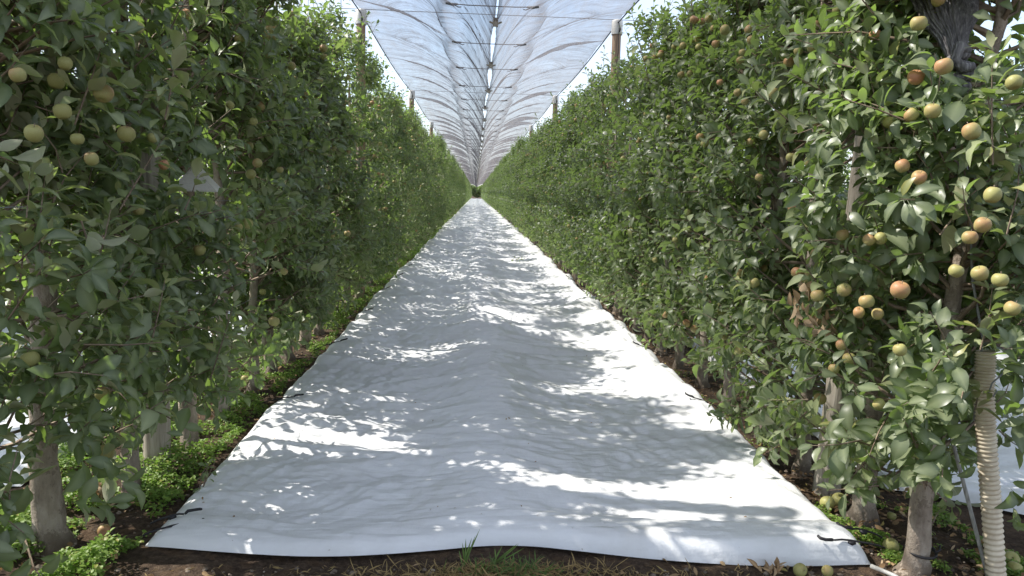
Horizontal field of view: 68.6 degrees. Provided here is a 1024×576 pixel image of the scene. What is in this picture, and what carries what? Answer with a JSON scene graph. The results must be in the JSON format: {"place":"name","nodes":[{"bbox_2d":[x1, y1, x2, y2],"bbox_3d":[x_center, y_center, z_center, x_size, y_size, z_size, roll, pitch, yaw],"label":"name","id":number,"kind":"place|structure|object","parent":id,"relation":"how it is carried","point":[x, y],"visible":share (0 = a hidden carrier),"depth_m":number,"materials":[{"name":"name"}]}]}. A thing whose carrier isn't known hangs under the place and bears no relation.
{"place":"outdoors","nodes":[
{"label":"outdoors","id":0,"kind":"place"},
{"bbox_2d":[351,0,638,187],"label":"hail net","id":1,"kind":"object","parent":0,"point":[442,12],"visible":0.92,"depth_m":12.00,"materials":[{"name":"grey"}]},
{"bbox_2d":[911,0,978,101],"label":"gathered net","id":2,"kind":"object","parent":1,"relation":"hanging from","point":[952,23],"visible":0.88,"depth_m":2.93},
{"bbox_2d":[0,191,1023,575],"bbox_3d":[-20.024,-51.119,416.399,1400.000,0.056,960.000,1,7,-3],"label":"ground","id":3,"kind":"structure","parent":0,"point":[142,559],"depth_m":3.42,"materials":[{"name":"soil"}]},
{"bbox_2d":[0,0,196,575],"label":"apple tree","id":4,"kind":"object","parent":3,"relation":"on","point":[61,375],"visible":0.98,"depth_m":2.57,"materials":[{"name":"green plant"}]},
{"bbox_2d":[97,524,110,536],"bbox_3d":[-1.856,1.106,3.413,0.060,0.060,0.058,-35,10,-24],"label":"fallen apple","id":5,"kind":"object","parent":3,"relation":"on","point":[103,529],"visible":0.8,"depth_m":3.40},
{"bbox_2d":[0,0,236,556],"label":"apple tree","id":6,"kind":"object","parent":3,"relation":"on","point":[52,530],"visible":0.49,"depth_m":3.22,"materials":[{"name":"green plant"}]},
{"bbox_2d":[0,0,273,498],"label":"apple tree","id":7,"kind":"object","parent":3,"relation":"on","point":[215,65],"visible":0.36,"depth_m":3.66,"materials":[{"name":"green plant"}]},
{"bbox_2d":[0,268,291,485],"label":"ground sheet","id":8,"kind":"object","parent":3,"relation":"on","point":[14,423],"depth_m":4.56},
{"bbox_2d":[129,0,171,477],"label":"trellis post","id":9,"kind":"object","parent":3,"relation":"on","point":[157,441],"visible":0.09,"depth_m":4.14,"materials":[{"name":"grey wood"}]},
{"bbox_2d":[69,0,307,452],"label":"apple tree","id":10,"kind":"object","parent":3,"relation":"on","point":[261,219],"visible":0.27,"depth_m":4.42,"materials":[{"name":"green plant"}]},
{"bbox_2d":[179,168,219,191],"bbox_3d":[-1.813,-0.696,4.316,0.253,0.277,0.220,0,7,-11],"label":"insect trap","id":11,"kind":"object","parent":10,"relation":"hanging from","point":[209,185],"visible":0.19,"depth_m":4.23,"materials":[{"name":"white plastic"}]},
{"bbox_2d":[193,459,216,492],"bbox_3d":[-1.578,0.980,3.865,0.106,0.203,0.115,1,7,-3],"label":"weed sprig","id":12,"kind":"object","parent":3,"relation":"on","point":[203,476],"visible":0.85,"depth_m":3.86,"materials":[{"name":"green plant"}]},
{"bbox_2d":[0,244,423,575],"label":"weeds","id":13,"kind":"object","parent":3,"relation":"on","point":[91,552],"visible":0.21,"depth_m":4.10,"materials":[{"name":"green plant"}]},
{"bbox_2d":[128,0,330,418],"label":"apple tree","id":14,"kind":"object","parent":3,"relation":"on","point":[247,131],"visible":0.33,"depth_m":5.04,"materials":[{"name":"green plant"}]},
{"bbox_2d":[182,0,336,393],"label":"apple tree","id":15,"kind":"object","parent":3,"relation":"on","point":[288,307],"visible":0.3,"depth_m":5.73,"materials":[{"name":"green plant"}]},
{"bbox_2d":[197,9,355,375],"bbox_3d":[-2.022,-0.927,6.288,1.331,3.440,1.311,1,7,-3],"label":"apple tree","id":16,"kind":"object","parent":3,"relation":"on","point":[281,287],"visible":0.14,"depth_m":6.20,"materials":[{"name":"green plant"}]},
{"bbox_2d":[216,0,357,363],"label":"apple tree","id":17,"kind":"object","parent":3,"relation":"on","point":[302,53],"visible":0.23,"depth_m":6.74,"materials":[{"name":"green plant"}]},
{"bbox_2d":[276,0,372,347],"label":"apple tree","id":18,"kind":"object","parent":3,"relation":"on","point":[351,135],"visible":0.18,"depth_m":7.50,"materials":[{"name":"green plant"}]},
{"bbox_2d":[308,16,384,334],"bbox_3d":[-2.098,-1.198,8.210,1.310,3.496,1.268,-1,8,-19],"label":"apple tree","id":19,"kind":"object","parent":3,"relation":"on","point":[358,204],"visible":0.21,"depth_m":8.21,"materials":[{"name":"green plant"}]},
{"bbox_2d":[310,0,387,323],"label":"apple tree","id":20,"kind":"object","parent":3,"relation":"on","point":[348,71],"visible":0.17,"depth_m":8.83,"materials":[{"name":"green plant"}]},
{"bbox_2d":[321,22,384,314],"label":"apple tree","id":21,"kind":"object","parent":3,"relation":"on","point":[341,56],"visible":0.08,"depth_m":9.40,"materials":[{"name":"green plant"}]},
{"bbox_2d":[325,11,394,306],"bbox_3d":[-2.261,-1.727,10.196,1.321,4.036,1.363,0,7,-10],"label":"apple tree","id":22,"kind":"object","parent":3,"relation":"on","point":[372,114],"visible":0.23,"depth_m":10.09,"materials":[{"name":"green plant"}]},
{"bbox_2d":[355,8,366,297],"bbox_3d":[-2.229,-1.918,11.052,0.168,4.231,0.166,5,8,27],"label":"trellis post","id":23,"kind":"object","parent":3,"relation":"on","point":[362,13],"visible":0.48,"depth_m":10.80,"materials":[{"name":"concrete"}]},
{"bbox_2d":[331,19,398,298],"bbox_3d":[-2.225,-1.795,10.751,1.230,4.036,1.383,2,7,0],"label":"apple tree","id":24,"kind":"object","parent":3,"relation":"on","point":[378,102],"visible":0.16,"depth_m":10.66,"materials":[{"name":"green plant"}]},
{"bbox_2d":[339,44,406,286],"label":"apple tree","id":25,"kind":"object","parent":3,"relation":"on","point":[353,148],"visible":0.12,"depth_m":11.96,"materials":[{"name":"green plant"}]},
{"bbox_2d":[346,43,412,284],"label":"apple tree","id":26,"kind":"object","parent":3,"relation":"on","point":[403,229],"visible":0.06,"depth_m":12.66,"materials":[{"name":"green plant"}]},
{"bbox_2d":[347,54,415,293],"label":"apple tree","id":27,"kind":"object","parent":3,"relation":"on","point":[394,201],"visible":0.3,"depth_m":11.37,"materials":[{"name":"green plant"}]},
{"bbox_2d":[355,77,419,277],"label":"apple tree","id":28,"kind":"object","parent":3,"relation":"on","point":[400,179],"visible":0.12,"depth_m":13.20,"materials":[{"name":"green plant"}]},
{"bbox_2d":[371,86,417,272],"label":"apple tree","id":29,"kind":"object","parent":3,"relation":"on","point":[401,162],"visible":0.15,"depth_m":14.52,"materials":[{"name":"green plant"}]},
{"bbox_2d":[372,80,418,275],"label":"apple tree","id":30,"kind":"object","parent":3,"relation":"on","point":[405,162],"visible":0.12,"depth_m":13.88,"materials":[{"name":"green plant"}]},
{"bbox_2d":[386,90,419,267],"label":"apple tree","id":31,"kind":"object","parent":3,"relation":"on","point":[411,147],"visible":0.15,"depth_m":15.20,"materials":[{"name":"green plant"}]},
{"bbox_2d":[387,77,425,265],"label":"apple tree","id":32,"kind":"object","parent":3,"relation":"on","point":[416,193],"visible":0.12,"depth_m":16.04,"materials":[{"name":"green plant"}]},
{"bbox_2d":[393,97,422,246],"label":"apple tree","id":33,"kind":"object","parent":3,"relation":"on","point":[415,184],"visible":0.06,"depth_m":16.57,"materials":[{"name":"green plant"}]},
{"bbox_2d":[399,111,432,254],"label":"apple tree","id":34,"kind":"object","parent":3,"relation":"on","point":[420,185],"visible":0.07,"depth_m":17.20,"materials":[{"name":"green plant"}]},
{"bbox_2d":[398,95,434,247],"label":"apple tree","id":35,"kind":"object","parent":3,"relation":"on","point":[427,206],"visible":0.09,"depth_m":19.13,"materials":[{"name":"green plant"}]},
{"bbox_2d":[401,104,433,257],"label":"apple tree","id":36,"kind":"object","parent":3,"relation":"on","point":[421,197],"visible":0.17,"depth_m":17.79,"materials":[{"name":"green plant"}]},
{"bbox_2d":[407,109,433,252],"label":"apple tree","id":37,"kind":"object","parent":3,"relation":"on","point":[420,164],"visible":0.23,"depth_m":18.47,"materials":[{"name":"green plant"}]},
{"bbox_2d":[409,100,436,250],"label":"apple tree","id":38,"kind":"object","parent":3,"relation":"on","point":[427,195],"visible":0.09,"depth_m":19.79,"materials":[{"name":"green plant"}]},
{"bbox_2d":[414,131,438,241],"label":"apple tree","id":39,"kind":"object","parent":3,"relation":"on","point":[425,142],"visible":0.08,"depth_m":21.17,"materials":[{"name":"green plant"}]},
{"bbox_2d":[416,115,437,235],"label":"apple tree","id":40,"kind":"object","parent":3,"relation":"on","point":[433,200],"visible":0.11,"depth_m":21.68,"materials":[{"name":"green plant"}]},
{"bbox_2d":[415,125,442,243],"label":"apple tree","id":41,"kind":"object","parent":3,"relation":"on","point":[419,130],"visible":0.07,"depth_m":22.44,"materials":[{"name":"green plant"}]},
{"bbox_2d":[423,133,440,232],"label":"apple tree","id":42,"kind":"object","parent":3,"relation":"on","point":[433,162],"visible":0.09,"depth_m":23.66,"materials":[{"name":"green plant"}]},
{"bbox_2d":[407,203,465,257],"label":"weeds","id":43,"kind":"object","parent":3,"relation":"on","point":[415,252],"visible":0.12,"depth_m":24.65,"materials":[{"name":"green plant"}]},
{"bbox_2d":[430,143,445,230],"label":"apple tree","id":44,"kind":"object","parent":3,"relation":"on","point":[439,173],"visible":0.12,"depth_m":26.26,"materials":[{"name":"green plant"}]},
{"bbox_2d":[428,132,447,220],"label":"apple tree","id":45,"kind":"object","parent":3,"relation":"on","point":[442,175],"visible":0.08,"depth_m":28.69,"materials":[{"name":"green plant"}]},
{"bbox_2d":[430,139,445,229],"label":"apple tree","id":46,"kind":"object","parent":3,"relation":"on","point":[438,150],"visible":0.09,"depth_m":26.93,"materials":[{"name":"green plant"}]},
{"bbox_2d":[464,174,471,203],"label":"tree row","id":47,"kind":"object","parent":3,"relation":"on","point":[468,191],"visible":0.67,"depth_m":113.86,"materials":[{"name":"green plant"}]},
{"bbox_2d":[459,532,478,564],"bbox_3d":[-0.183,1.132,3.235,0.090,0.194,0.023,1,7,-8],"label":"grass tuft","id":48,"kind":"object","parent":3,"relation":"on","point":[468,551],"visible":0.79,"depth_m":3.24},
{"bbox_2d":[481,173,491,201],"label":"tree row","id":49,"kind":"object","parent":3,"relation":"on","point":[484,190],"visible":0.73,"depth_m":114.08,"materials":[{"name":"green plant"}]},
{"bbox_2d":[298,552,691,575],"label":"dry grass","id":50,"kind":"structure","parent":3,"relation":"on","point":[489,574],"depth_m":3.18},
{"bbox_2d":[146,198,870,565],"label":"ground sheet","id":51,"kind":"object","parent":3,"relation":"on","point":[362,454],"visible":0.98,"depth_m":4.56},
{"bbox_2d":[150,508,201,523],"bbox_3d":[-1.575,1.067,3.518,0.227,0.036,0.033,-3,9,-34],"label":"elastic tie","id":52,"kind":"object","parent":51,"relation":"attached to","point":[171,516],"visible":0.99,"depth_m":3.51,"materials":[{"name":"black rubber"}]},
{"bbox_2d":[817,535,884,548],"bbox_3d":[1.525,1.141,3.360,0.336,0.078,0.033,1,7,-9],"label":"elastic tie","id":53,"kind":"object","parent":51,"relation":"attached to","point":[851,542],"visible":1,"depth_m":3.36,"materials":[{"name":"black rubber"}]},
{"bbox_2d":[836,522,882,537],"bbox_3d":[1.619,1.129,3.487,0.221,0.074,0.033,2,7,0],"label":"elastic tie","id":54,"kind":"object","parent":51,"relation":"attached to","point":[863,531],"visible":1,"depth_m":3.48,"materials":[{"name":"black rubber"}]},
{"bbox_2d":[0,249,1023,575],"bbox_3d":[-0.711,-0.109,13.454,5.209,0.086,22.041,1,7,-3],"label":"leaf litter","id":55,"kind":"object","parent":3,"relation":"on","point":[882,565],"visible":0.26,"depth_m":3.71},
{"bbox_2d":[3,316,1023,575],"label":"soil clods","id":56,"kind":"object","parent":3,"relation":"on","point":[39,566],"visible":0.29,"depth_m":3.34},
{"bbox_2d":[507,136,525,229],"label":"apple tree","id":57,"kind":"object","parent":3,"relation":"on","point":[518,146],"visible":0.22,"depth_m":32.43,"materials":[{"name":"green plant"}]},
{"bbox_2d":[443,550,590,575],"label":"green grass","id":58,"kind":"structure","parent":3,"relation":"on","point":[520,565],"depth_m":3.19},
{"bbox_2d":[506,130,528,216],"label":"apple tree","id":59,"kind":"object","parent":3,"relation":"on","point":[520,142],"visible":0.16,"depth_m":31.90,"materials":[{"name":"green plant"}]},
{"bbox_2d":[510,147,526,233],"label":"apple tree","id":60,"kind":"object","parent":3,"relation":"on","point":[518,163],"visible":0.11,"depth_m":28.63,"materials":[{"name":"green plant"}]},
{"bbox_2d":[104,560,936,575],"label":"dry grass","id":61,"kind":"structure","parent":3,"relation":"on","point":[499,570],"depth_m":3.19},
{"bbox_2d":[513,128,530,237],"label":"apple tree","id":62,"kind":"object","parent":3,"relation":"on","point":[522,167],"visible":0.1,"depth_m":27.44,"materials":[{"name":"green plant"}]},
{"bbox_2d":[519,137,541,245],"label":"apple tree","id":63,"kind":"object","parent":3,"relation":"on","point":[534,242],"visible":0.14,"depth_m":23.64,"materials":[{"name":"green plant"}]},
{"bbox_2d":[515,124,548,248],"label":"apple tree","id":64,"kind":"object","parent":3,"relation":"on","point":[526,198],"visible":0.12,"depth_m":21.80,"materials":[{"name":"green plant"}]},
{"bbox_2d":[520,113,547,247],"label":"apple tree","id":65,"kind":"object","parent":3,"relation":"on","point":[533,156],"visible":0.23,"depth_m":22.29,"materials":[{"name":"green plant"}]},
{"bbox_2d":[523,134,545,251],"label":"apple tree","id":66,"kind":"object","parent":3,"relation":"on","point":[531,194],"visible":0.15,"depth_m":20.99,"materials":[{"name":"green plant"}]},
{"bbox_2d":[525,120,548,253],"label":"apple tree","id":67,"kind":"object","parent":3,"relation":"on","point":[532,215],"visible":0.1,"depth_m":20.52,"materials":[{"name":"green plant"}]},
{"bbox_2d":[526,119,549,255],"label":"apple tree","id":68,"kind":"object","parent":3,"relation":"on","point":[537,171],"visible":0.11,"depth_m":19.86,"materials":[{"name":"green plant"}]},
{"bbox_2d":[530,117,554,256],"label":"apple tree","id":69,"kind":"object","parent":3,"relation":"on","point":[538,185],"visible":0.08,"depth_m":19.30,"materials":[{"name":"green plant"}]},
{"bbox_2d":[532,92,565,262],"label":"apple tree","id":70,"kind":"object","parent":3,"relation":"on","point":[544,148],"visible":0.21,"depth_m":17.81,"materials":[{"name":"green plant"}]},
{"bbox_2d":[533,116,564,246],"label":"apple tree","id":71,"kind":"object","parent":3,"relation":"on","point":[536,210],"visible":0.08,"depth_m":18.36,"materials":[{"name":"green plant"}]},
{"bbox_2d":[536,108,568,265],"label":"apple tree","id":72,"kind":"object","parent":3,"relation":"on","point":[551,147],"visible":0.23,"depth_m":17.08,"materials":[{"name":"green plant"}]},
{"bbox_2d":[538,102,570,267],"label":"apple tree","id":73,"kind":"object","parent":3,"relation":"on","point":[550,187],"visible":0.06,"depth_m":16.64,"materials":[{"name":"green plant"}]},
{"bbox_2d":[537,87,578,270],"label":"apple tree","id":74,"kind":"object","parent":3,"relation":"on","point":[555,182],"visible":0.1,"depth_m":15.93,"materials":[{"name":"green plant"}]},
{"bbox_2d":[539,77,591,273],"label":"apple tree","id":75,"kind":"object","parent":3,"relation":"on","point":[571,94],"visible":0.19,"depth_m":15.26,"materials":[{"name":"green plant"}]},
{"bbox_2d":[546,95,585,277],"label":"apple tree","id":76,"kind":"object","parent":3,"relation":"on","point":[564,143],"visible":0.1,"depth_m":14.60,"materials":[{"name":"green plant"}]},
{"bbox_2d":[549,81,598,286],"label":"apple tree","id":77,"kind":"object","parent":3,"relation":"on","point":[569,186],"visible":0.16,"depth_m":13.30,"materials":[{"name":"green plant"}]},
{"bbox_2d":[547,88,606,279],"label":"apple tree","id":78,"kind":"object","parent":3,"relation":"on","point":[570,135],"visible":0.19,"depth_m":13.96,"materials":[{"name":"green plant"}]},
{"bbox_2d":[554,94,607,289],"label":"apple tree","id":79,"kind":"object","parent":3,"relation":"on","point":[568,163],"visible":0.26,"depth_m":12.75,"materials":[{"name":"green plant"}]},
{"bbox_2d":[557,45,627,295],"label":"apple tree","id":80,"kind":"object","parent":3,"relation":"on","point":[570,225],"visible":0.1,"depth_m":12.12,"materials":[{"name":"green plant"}]},
{"bbox_2d":[559,60,628,300],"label":"apple tree","id":81,"kind":"object","parent":3,"relation":"on","point":[589,125],"visible":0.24,"depth_m":11.49,"materials":[{"name":"green plant"}]},
{"bbox_2d":[567,58,643,307],"bbox_3d":[1.513,-1.461,10.835,1.447,3.573,1.283,2,7,0],"label":"apple tree","id":82,"kind":"object","parent":3,"relation":"on","point":[582,203],"visible":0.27,"depth_m":10.80,"materials":[{"name":"green plant"}]},
{"bbox_2d":[600,19,622,303],"bbox_3d":[1.485,-1.833,11.241,0.168,4.231,0.166,5,8,27],"label":"trellis post","id":83,"kind":"object","parent":3,"relation":"on","point":[616,28],"visible":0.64,"depth_m":10.97,"materials":[{"name":"concrete"}]},
{"bbox_2d":[575,39,656,321],"bbox_3d":[1.539,-1.311,9.644,1.447,3.573,1.283,0,7,-12],"label":"apple tree","id":84,"kind":"object","parent":3,"relation":"on","point":[599,155],"visible":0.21,"depth_m":9.58,"materials":[{"name":"green plant"}]},
{"bbox_2d":[579,44,657,314],"bbox_3d":[1.624,-1.448,10.215,1.350,3.702,1.255,1,7,-5],"label":"apple tree","id":85,"kind":"object","parent":3,"relation":"on","point":[590,261],"visible":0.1,"depth_m":10.21,"materials":[{"name":"green plant"}]},
{"bbox_2d":[585,0,680,333],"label":"apple tree","id":86,"kind":"object","parent":3,"relation":"on","point":[643,33],"visible":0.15,"depth_m":8.77,"materials":[{"name":"green plant"}]},
{"bbox_2d":[593,35,680,341],"bbox_3d":[1.648,-1.071,8.286,1.463,3.440,1.301,1,7,-3],"label":"apple tree","id":87,"kind":"object","parent":3,"relation":"on","point":[610,224],"visible":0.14,"depth_m":8.19,"materials":[{"name":"green plant"}]},
{"bbox_2d":[595,0,733,355],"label":"apple tree","id":88,"kind":"object","parent":3,"relation":"on","point":[666,31],"visible":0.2,"depth_m":7.54,"materials":[{"name":"green plant"}]},
{"bbox_2d":[615,0,744,368],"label":"apple tree","id":89,"kind":"object","parent":3,"relation":"on","point":[657,100],"visible":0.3,"depth_m":6.87,"materials":[{"name":"green plant"}]},
{"bbox_2d":[624,0,779,388],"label":"apple tree","id":90,"kind":"object","parent":3,"relation":"on","point":[660,204],"visible":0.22,"depth_m":6.25,"materials":[{"name":"green plant"}]},
{"bbox_2d":[643,0,830,405],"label":"apple tree","id":91,"kind":"object","parent":3,"relation":"on","point":[705,69],"visible":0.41,"depth_m":5.59,"materials":[{"name":"green plant"}]},
{"bbox_2d":[669,0,848,437],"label":"apple tree","id":92,"kind":"object","parent":3,"relation":"on","point":[750,136],"visible":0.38,"depth_m":4.85,"materials":[{"name":"green plant"}]},
{"bbox_2d":[748,557,786,575],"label":"dry leaf clump","id":93,"kind":"object","parent":3,"relation":"on","point":[777,569],"visible":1,"depth_m":3.23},
{"bbox_2d":[681,0,904,476],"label":"apple tree","id":94,"kind":"object","parent":3,"relation":"on","point":[751,318],"visible":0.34,"depth_m":4.41,"materials":[{"name":"green plant"}]},
{"bbox_2d":[793,563,806,575],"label":"fallen apple","id":95,"kind":"object","parent":3,"relation":"on","point":[799,569],"visible":1,"depth_m":3.22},
{"bbox_2d":[613,266,1023,514],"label":"ground sheet","id":96,"kind":"object","parent":3,"relation":"on","point":[1010,471],"visible":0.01,"depth_m":4.47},
{"bbox_2d":[820,496,834,508],"bbox_3d":[1.667,1.131,3.964,0.075,0.074,0.073,21,40,-2],"label":"fallen apple","id":97,"kind":"object","parent":3,"relation":"on","point":[824,500],"visible":0.8,"depth_m":3.94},
{"bbox_2d":[812,104,873,496],"bbox_3d":[1.883,-0.720,3.978,0.150,3.851,0.156,3,7,-3],"label":"trellis post","id":98,"kind":"object","parent":3,"relation":"on","point":[833,393],"visible":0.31,"depth_m":4.09,"materials":[{"name":"grey wood"}]},
{"bbox_2d":[675,365,1023,575],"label":"weeds","id":99,"kind":"object","parent":3,"relation":"on","point":[897,556],"visible":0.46,"depth_m":3.60,"materials":[{"name":"green plant"}]},
{"bbox_2d":[732,0,1023,528],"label":"apple tree","id":100,"kind":"object","parent":3,"relation":"on","point":[857,512],"visible":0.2,"depth_m":3.52,"materials":[{"name":"green plant"}]},
{"bbox_2d":[870,564,897,575],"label":"drip hose","id":101,"kind":"object","parent":3,"relation":"on","point":[881,570],"visible":1,"depth_m":3.26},
{"bbox_2d":[754,0,1023,575],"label":"apple tree","id":102,"kind":"object","parent":3,"relation":"on","point":[939,382],"visible":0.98,"depth_m":2.90,"materials":[{"name":"green plant"}]},
{"bbox_2d":[904,545,940,559],"bbox_3d":[1.804,1.143,3.299,0.140,0.049,0.132,1,7,-3],"label":"trunk cord","id":103,"kind":"object","parent":102,"relation":"attached to","point":[929,558],"visible":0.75,"depth_m":3.26,"materials":[{"name":"black rubber"}]},
{"bbox_2d":[882,538,898,551],"bbox_3d":[1.762,1.197,3.490,0.070,0.073,0.070,-32,20,22],"label":"fallen apple","id":104,"kind":"object","parent":3,"relation":"on","point":[890,543],"visible":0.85,"depth_m":3.46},
{"bbox_2d":[950,439,985,575],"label":"anchor rod","id":105,"kind":"object","parent":3,"relation":"on","point":[969,506],"visible":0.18,"depth_m":3.27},
{"bbox_2d":[973,350,1006,575],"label":"corrugated pipe","id":106,"kind":"object","parent":3,"relation":"on","point":[986,437],"visible":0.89,"depth_m":3.15,"materials":[{"name":"beige plastic"}]},
{"bbox_2d":[956,70,983,420],"bbox_3d":[1.845,-0.144,3.043,0.278,1.423,0.019,0,7,-16],"label":"anchor wire","id":107,"kind":"object","parent":106,"relation":"attached to","point":[976,305],"visible":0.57,"depth_m":3.08,"materials":[{"name":"silver metal"}]},
{"bbox_2d":[16,0,1023,197],"label":"sky","id":108,"kind":"structure","parent":0,"point":[582,78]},
{"bbox_2d":[838,144,852,207],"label":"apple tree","id":109,"kind":"object","parent":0,"point":[846,172],"visible":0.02,"depth_m":11.21,"materials":[{"name":"green plant"}]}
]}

